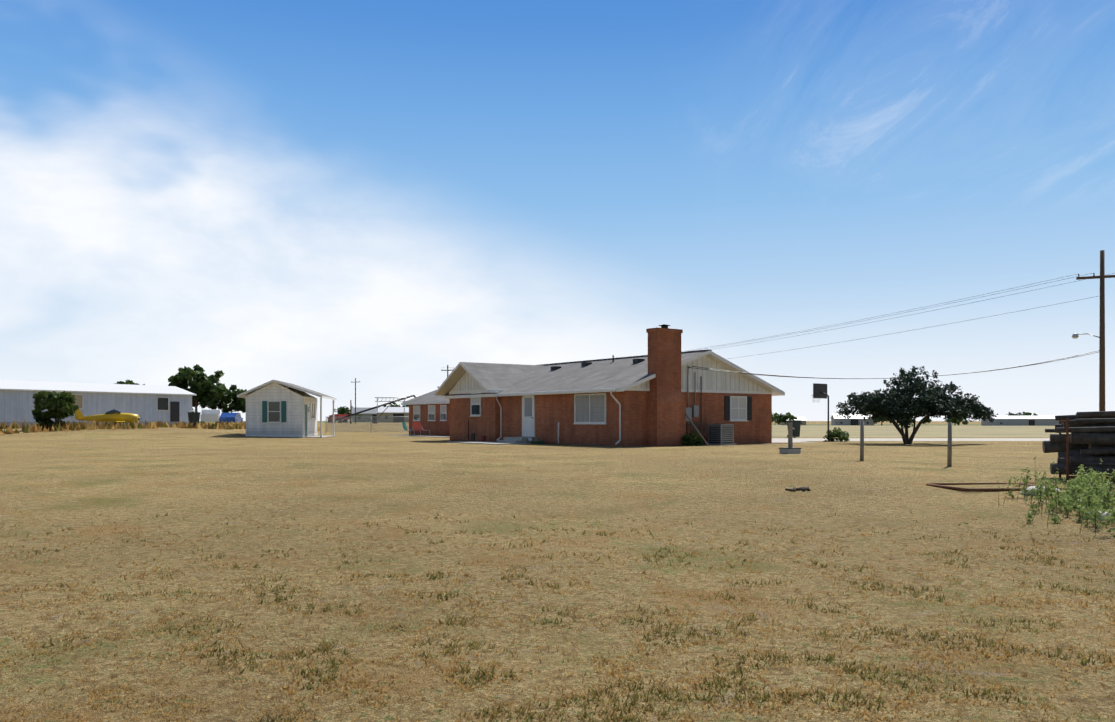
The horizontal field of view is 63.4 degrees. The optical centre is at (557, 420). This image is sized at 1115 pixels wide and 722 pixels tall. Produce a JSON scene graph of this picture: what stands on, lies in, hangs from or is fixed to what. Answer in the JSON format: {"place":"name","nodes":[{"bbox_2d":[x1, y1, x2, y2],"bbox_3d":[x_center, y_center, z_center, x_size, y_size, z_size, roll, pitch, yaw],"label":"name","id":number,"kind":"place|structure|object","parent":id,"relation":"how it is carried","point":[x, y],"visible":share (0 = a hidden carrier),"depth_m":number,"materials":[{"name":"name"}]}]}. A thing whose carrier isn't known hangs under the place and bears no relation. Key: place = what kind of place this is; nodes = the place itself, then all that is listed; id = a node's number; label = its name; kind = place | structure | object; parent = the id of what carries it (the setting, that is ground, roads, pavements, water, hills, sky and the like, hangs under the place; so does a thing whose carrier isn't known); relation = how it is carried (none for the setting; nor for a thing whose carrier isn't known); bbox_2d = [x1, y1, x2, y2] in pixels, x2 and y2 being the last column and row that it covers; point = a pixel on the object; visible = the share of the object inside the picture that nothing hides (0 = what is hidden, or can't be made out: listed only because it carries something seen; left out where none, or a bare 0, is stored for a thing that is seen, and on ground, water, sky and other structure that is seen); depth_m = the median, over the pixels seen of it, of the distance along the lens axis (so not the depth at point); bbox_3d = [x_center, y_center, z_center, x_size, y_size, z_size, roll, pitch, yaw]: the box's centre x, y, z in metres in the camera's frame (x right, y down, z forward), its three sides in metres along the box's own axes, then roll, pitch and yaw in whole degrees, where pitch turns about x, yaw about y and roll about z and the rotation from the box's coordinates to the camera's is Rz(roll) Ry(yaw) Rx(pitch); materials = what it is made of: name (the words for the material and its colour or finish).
{"place":"outdoors","nodes":[
{"label":"outdoors","id":0,"kind":"place"},
{"bbox_2d":[352,407,376,421],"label":"building","id":1,"kind":"structure","parent":0,"point":[371,414],"depth_m":374.11,"materials":[{"name":"beige metal"}]},
{"bbox_2d":[394,435,449,436],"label":"patio","id":2,"kind":"structure","parent":0,"point":[423,435],"depth_m":64.01,"materials":[{"name":"concrete"}]},
{"bbox_2d":[402,422,414,434],"bbox_3d":[-10.750,0.572,65.074,0.714,1.012,0.670,0,0,-35],"label":"teal lawn chair","id":3,"kind":"object","parent":2,"relation":"on","point":[404,425],"visible":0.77,"depth_m":64.95,"materials":[{"name":"teal"}]},
{"bbox_2d":[0,421,1114,721],"bbox_3d":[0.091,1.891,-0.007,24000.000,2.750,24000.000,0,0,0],"label":"ground","id":4,"kind":"structure","parent":0,"point":[190,483],"depth_m":8.48,"materials":[{"name":"beige plant"}]},
{"bbox_2d":[32,391,78,428],"bbox_3d":[-32.674,-0.678,58.919,2.680,2.696,2.893,0,0,0],"label":"tree","id":5,"kind":"object","parent":4,"relation":"on","point":[65,408],"depth_m":58.16,"materials":[{"name":"green plant"}]},
{"bbox_2d":[0,380,196,427],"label":"long metal building","id":6,"kind":"structure","parent":4,"relation":"on","point":[163,404],"depth_m":69.01,"materials":[{"name":"white metal"}]},
{"bbox_2d":[75,409,141,423],"bbox_3d":[-31.742,-0.131,63.743,4.356,1.574,5.148,0,0,-10],"label":"yellow airplane","id":7,"kind":"object","parent":4,"relation":"on","point":[113,415],"visible":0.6,"depth_m":63.58,"materials":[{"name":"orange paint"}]},
{"bbox_2d":[114,379,144,384],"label":"tree foliage","id":8,"kind":"object","parent":4,"relation":"on","point":[131,382],"visible":0.02,"depth_m":99.53,"materials":[{"name":"green plant"}]},
{"bbox_2d":[0,419,319,433],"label":"tall dry weeds","id":9,"kind":"object","parent":4,"relation":"on","point":[67,426],"visible":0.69,"depth_m":61.24,"materials":[{"name":"brown plant"}]},
{"bbox_2d":[187,412,200,426],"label":"trash bin","id":10,"kind":"object","parent":4,"relation":"on","point":[194,418],"visible":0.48,"depth_m":68.58,"materials":[{"name":"grey plastic"}]},
{"bbox_2d":[192,398,198,411],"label":"tree trunk","id":11,"kind":"object","parent":4,"relation":"on","point":[195,403],"visible":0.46,"depth_m":111.56,"materials":[{"name":"brown plant"}]},
{"bbox_2d":[168,364,227,407],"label":"tree foliage","id":12,"kind":"object","parent":11,"relation":"on","point":[203,386],"visible":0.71,"depth_m":110.22,"materials":[{"name":"green plant"}]},
{"bbox_2d":[200,410,219,422],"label":"tank","id":13,"kind":"object","parent":4,"relation":"on","point":[209,415],"visible":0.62,"depth_m":101.47,"materials":[{"name":"white"}]},
{"bbox_2d":[209,384,246,412],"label":"tree foliage","id":14,"kind":"object","parent":4,"relation":"on","point":[239,404],"visible":0.6,"depth_m":116.46,"materials":[{"name":"green plant"}]},
{"bbox_2d":[219,413,242,423],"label":"tank","id":15,"kind":"object","parent":4,"relation":"on","point":[229,417],"visible":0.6,"depth_m":103.94,"materials":[{"name":"blue"}]},
{"bbox_2d":[237,380,336,437],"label":"white shed","id":16,"kind":"structure","parent":4,"relation":"on","point":[275,408],"depth_m":55.72,"materials":[{"name":"white wood"}]},
{"bbox_2d":[241,435,335,437],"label":"concrete slab","id":17,"kind":"structure","parent":4,"relation":"on","point":[302,437],"depth_m":56.32,"materials":[{"name":"grey concrete"}]},
{"bbox_2d":[327,414,348,422],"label":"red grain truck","id":18,"kind":"object","parent":4,"relation":"on","point":[337,416],"visible":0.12,"depth_m":233.37,"materials":[{"name":"red paint"}]},
{"bbox_2d":[350,400,351,423],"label":"short pole","id":19,"kind":"object","parent":4,"relation":"on","point":[350,412],"visible":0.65,"depth_m":149.66,"materials":[{"name":"grey wood"}]},
{"bbox_2d":[351,378,359,422],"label":"utility pole","id":20,"kind":"object","parent":4,"relation":"on","point":[355,397],"visible":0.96,"depth_m":183.58,"materials":[{"name":"brown wood"}]},
{"bbox_2d":[326,416,408,431],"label":"chain link fence","id":21,"kind":"object","parent":4,"relation":"on","point":[384,423],"visible":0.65,"depth_m":70.98,"materials":[{"name":"grey metal"}]},
{"bbox_2d":[330,395,415,422],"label":"grain auger","id":22,"kind":"object","parent":4,"relation":"on","point":[414,396],"visible":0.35,"depth_m":164.66,"materials":[{"name":"grey metal"}]},
{"bbox_2d":[375,397,406,420],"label":"steel gantry","id":23,"kind":"object","parent":4,"relation":"on","point":[377,401],"visible":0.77,"depth_m":149.42,"materials":[{"name":"grey metal"}]},
{"bbox_2d":[376,407,408,421],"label":"shed","id":24,"kind":"structure","parent":4,"relation":"on","point":[389,412],"depth_m":295.08,"materials":[{"name":"beige metal"}]},
{"bbox_2d":[412,422,429,434],"bbox_3d":[-9.590,0.572,63.445,0.714,1.012,1.500,0,0,-35],"label":"lawn chair","id":25,"kind":"object","parent":4,"relation":"on","point":[417,426],"visible":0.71,"depth_m":63.21,"materials":[{"name":"red"}]},
{"bbox_2d":[401,390,449,435],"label":"house wing","id":26,"kind":"structure","parent":4,"relation":"on","point":[431,410],"depth_m":66.23,"materials":[{"name":"red brick"}]},
{"bbox_2d":[452,440,610,445],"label":"foundation","id":27,"kind":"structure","parent":4,"relation":"on","point":[553,443],"depth_m":40.31,"materials":[{"name":"grey concrete"}]},
{"bbox_2d":[528,437,533,443],"bbox_3d":[-1.255,0.916,42.619,0.300,0.300,0.300,0,0,0],"label":"bucket","id":28,"kind":"object","parent":27,"relation":"on","point":[530,439],"visible":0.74,"depth_m":42.50,"materials":[{"name":"grey"}]},
{"bbox_2d":[530,441,550,443],"bbox_3d":[-0.049,0.999,42.067,2.594,0.117,0.646,0,0,-27],"label":"garden hose coil","id":29,"kind":"object","parent":27,"relation":"on","point":[537,442],"visible":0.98,"depth_m":41.39,"materials":[{"name":"green rubber"}]},
{"bbox_2d":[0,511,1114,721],"bbox_3d":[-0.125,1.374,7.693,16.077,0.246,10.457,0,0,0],"label":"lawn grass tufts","id":30,"kind":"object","parent":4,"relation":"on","point":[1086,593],"visible":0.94,"depth_m":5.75,"materials":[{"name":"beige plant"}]},
{"bbox_2d":[435,324,784,445],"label":"brick house","id":31,"kind":"structure","parent":4,"relation":"on","point":[662,393],"depth_m":41.40,"materials":[{"name":"red brick"}]},
{"bbox_2d":[192,402,1037,424],"bbox_3d":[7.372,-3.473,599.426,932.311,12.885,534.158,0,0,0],"label":"distant trees","id":32,"kind":"object","parent":4,"relation":"on","point":[779,419],"visible":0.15,"depth_m":486.62,"materials":[{"name":"green plant"}]},
{"bbox_2d":[681,431,702,445],"bbox_3d":[5.796,0.780,38.929,1.000,0.727,0.963,0,0,0],"label":"bush","id":33,"kind":"object","parent":4,"relation":"on","point":[688,439],"visible":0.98,"depth_m":38.76,"materials":[{"name":"green plant"}]},
{"bbox_2d":[617,443,777,446],"bbox_3d":[6.736,1.054,40.144,10.450,0.001,0.900,0,0,-35],"label":"foundation","id":34,"kind":"object","parent":4,"relation":"on","point":[684,445],"depth_m":42.09,"materials":[{"name":"grey concrete"}]},
{"bbox_2d":[705,423,735,444],"bbox_3d":[7.232,0.591,40.007,0.960,0.950,0.960,0,0,-35],"label":"ac condenser","id":35,"kind":"object","parent":4,"relation":"on","point":[720,433],"visible":0.98,"depth_m":39.75,"materials":[{"name":"metal"}]},
{"bbox_2d":[779,422,801,453],"bbox_3d":[7.595,0.556,29.502,0.580,1.020,0.440,0,0,-25],"label":"pedestal","id":36,"kind":"object","parent":4,"relation":"on","point":[790,449],"visible":1,"depth_m":29.45,"materials":[{"name":"grey concrete"}]},
{"bbox_2d":[779,417,806,424],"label":"barn","id":37,"kind":"structure","parent":4,"relation":"on","point":[803,421],"depth_m":557.50,"materials":[{"name":"beige metal"}]},
{"bbox_2d":[786,420,801,437],"bbox_3d":[14.945,0.509,57.143,0.640,1.105,0.750,0,0,-20],"label":"trash bin","id":38,"kind":"object","parent":4,"relation":"on","point":[796,427],"depth_m":56.87,"materials":[{"name":"grey plastic"}]},
{"bbox_2d":[772,441,818,442],"bbox_3d":[9.236,1.056,45.865,7.000,0.001,3.600,0,0,0],"label":"driveway apron","id":39,"kind":"object","parent":4,"relation":"on","point":[793,442],"visible":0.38,"depth_m":44.13,"materials":[{"name":"beige concrete"}]},
{"bbox_2d":[785,486,809,491],"bbox_3d":[4.187,1.189,15.783,0.471,0.094,0.274,0,0,0],"label":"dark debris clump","id":40,"kind":"object","parent":4,"relation":"on","point":[803,489],"visible":0.92,"depth_m":15.72,"materials":[{"name":"brown plant"}]},
{"bbox_2d":[811,383,833,441],"bbox_3d":[13.701,-0.434,46.674,1.054,3.000,1.053,0,0,7],"label":"basketball hoop","id":41,"kind":"object","parent":4,"relation":"on","point":[819,390],"visible":1,"depth_m":46.60,"materials":[{"name":"grey metal"}]},
{"bbox_2d":[823,427,849,441],"bbox_3d":[14.430,0.732,46.577,1.366,0.863,1.358,0,0,0],"label":"roadside bush","id":42,"kind":"object","parent":4,"relation":"on","point":[840,434],"depth_m":46.45,"materials":[{"name":"green plant"}]},
{"bbox_2d":[831,414,873,424],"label":"building","id":43,"kind":"structure","parent":4,"relation":"on","point":[853,420],"depth_m":426.68,"materials":[{"name":"silver metal"}]},
{"bbox_2d":[860,421,863,460],"bbox_3d":[8.207,0.565,24.353,0.107,1.121,0.102,0,0,-23],"label":"clothesline post","id":44,"kind":"object","parent":4,"relation":"on","point":[861,440],"visible":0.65,"depth_m":24.31,"materials":[{"name":"grey metal"}]},
{"bbox_2d":[836,366,997,443],"bbox_3d":[16.672,-0.707,41.337,7.023,3.719,5.550,0,0,0],"label":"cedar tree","id":45,"kind":"object","parent":4,"relation":"on","point":[937,400],"depth_m":40.64,"materials":[{"name":"green plant"}]},
{"bbox_2d":[947,422,951,466],"bbox_3d":[9.525,0.591,21.944,0.107,1.131,0.102,0,0,22],"label":"clothesline post","id":46,"kind":"object","parent":4,"relation":"on","point":[949,453],"visible":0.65,"depth_m":21.90,"materials":[{"name":"grey metal"}]},
{"bbox_2d":[926,482,1114,491],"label":"steel frame on ground","id":47,"kind":"object","parent":4,"relation":"on","point":[940,485],"visible":0.54,"depth_m":15.71,"materials":[{"name":"brown metal"}]},
{"bbox_2d":[981,416,1062,425],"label":"metal building","id":48,"kind":"structure","parent":4,"relation":"on","point":[1024,421],"depth_m":514.41,"materials":[{"name":"grey metal"}]},
{"bbox_2d":[1021,486,1059,495],"bbox_3d":[7.878,1.163,14.725,0.590,0.220,0.396,0,0,21],"label":"white rock","id":49,"kind":"object","parent":4,"relation":"on","point":[1030,487],"visible":0.15,"depth_m":14.65,"materials":[{"name":"stone"}]},
{"bbox_2d":[997,457,1114,536],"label":"green weeds","id":50,"kind":"object","parent":4,"relation":"on","point":[1073,488],"visible":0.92,"depth_m":12.81,"materials":[{"name":"green plant"}]},
{"bbox_2d":[1059,418,1113,480],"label":"firewood rack","id":51,"kind":"object","parent":4,"relation":"on","point":[1067,474],"visible":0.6,"depth_m":17.21,"materials":[{"name":"metal"}]},
{"bbox_2d":[1042,411,1114,475],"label":"firewood logs","id":52,"kind":"object","parent":51,"relation":"on","point":[1091,439],"visible":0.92,"depth_m":17.26,"materials":[{"name":"brown wood"}]},
{"bbox_2d":[1072,250,1114,410],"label":"utility pole","id":53,"kind":"object","parent":4,"relation":"on","point":[1102,277],"visible":0.92,"depth_m":44.12,"materials":[{"name":"brown wood"}]},
{"bbox_2d":[443,273,1112,378],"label":"power lines","id":54,"kind":"object","parent":53,"relation":"attached to","point":[898,332],"visible":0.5,"depth_m":44.91,"materials":[{"name":"black metal"}]},
{"bbox_2d":[1083,510,1113,520],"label":"grey rock","id":55,"kind":"object","parent":4,"relation":"on","point":[1106,513],"visible":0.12,"depth_m":11.96,"materials":[{"name":"stone"}]},
{"bbox_2d":[0,0,1114,420],"label":"sky","id":56,"kind":"structure","parent":0,"point":[320,196],"materials":[{"name":"blue"}]},
{"bbox_2d":[199,421,980,425],"bbox_3d":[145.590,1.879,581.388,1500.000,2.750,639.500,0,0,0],"label":"pasture","id":57,"kind":"structure","parent":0,"point":[772,424],"depth_m":812.07,"materials":[{"name":"plant"}]},
{"bbox_2d":[772,438,1049,440],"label":"gravel road","id":58,"kind":"structure","parent":0,"point":[924,439],"depth_m":51.43,"materials":[{"name":"beige gravel"}]},
{"bbox_2d":[772,425,1070,436],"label":"stubble field","id":59,"kind":"structure","parent":0,"point":[922,431],"depth_m":90.00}
]}

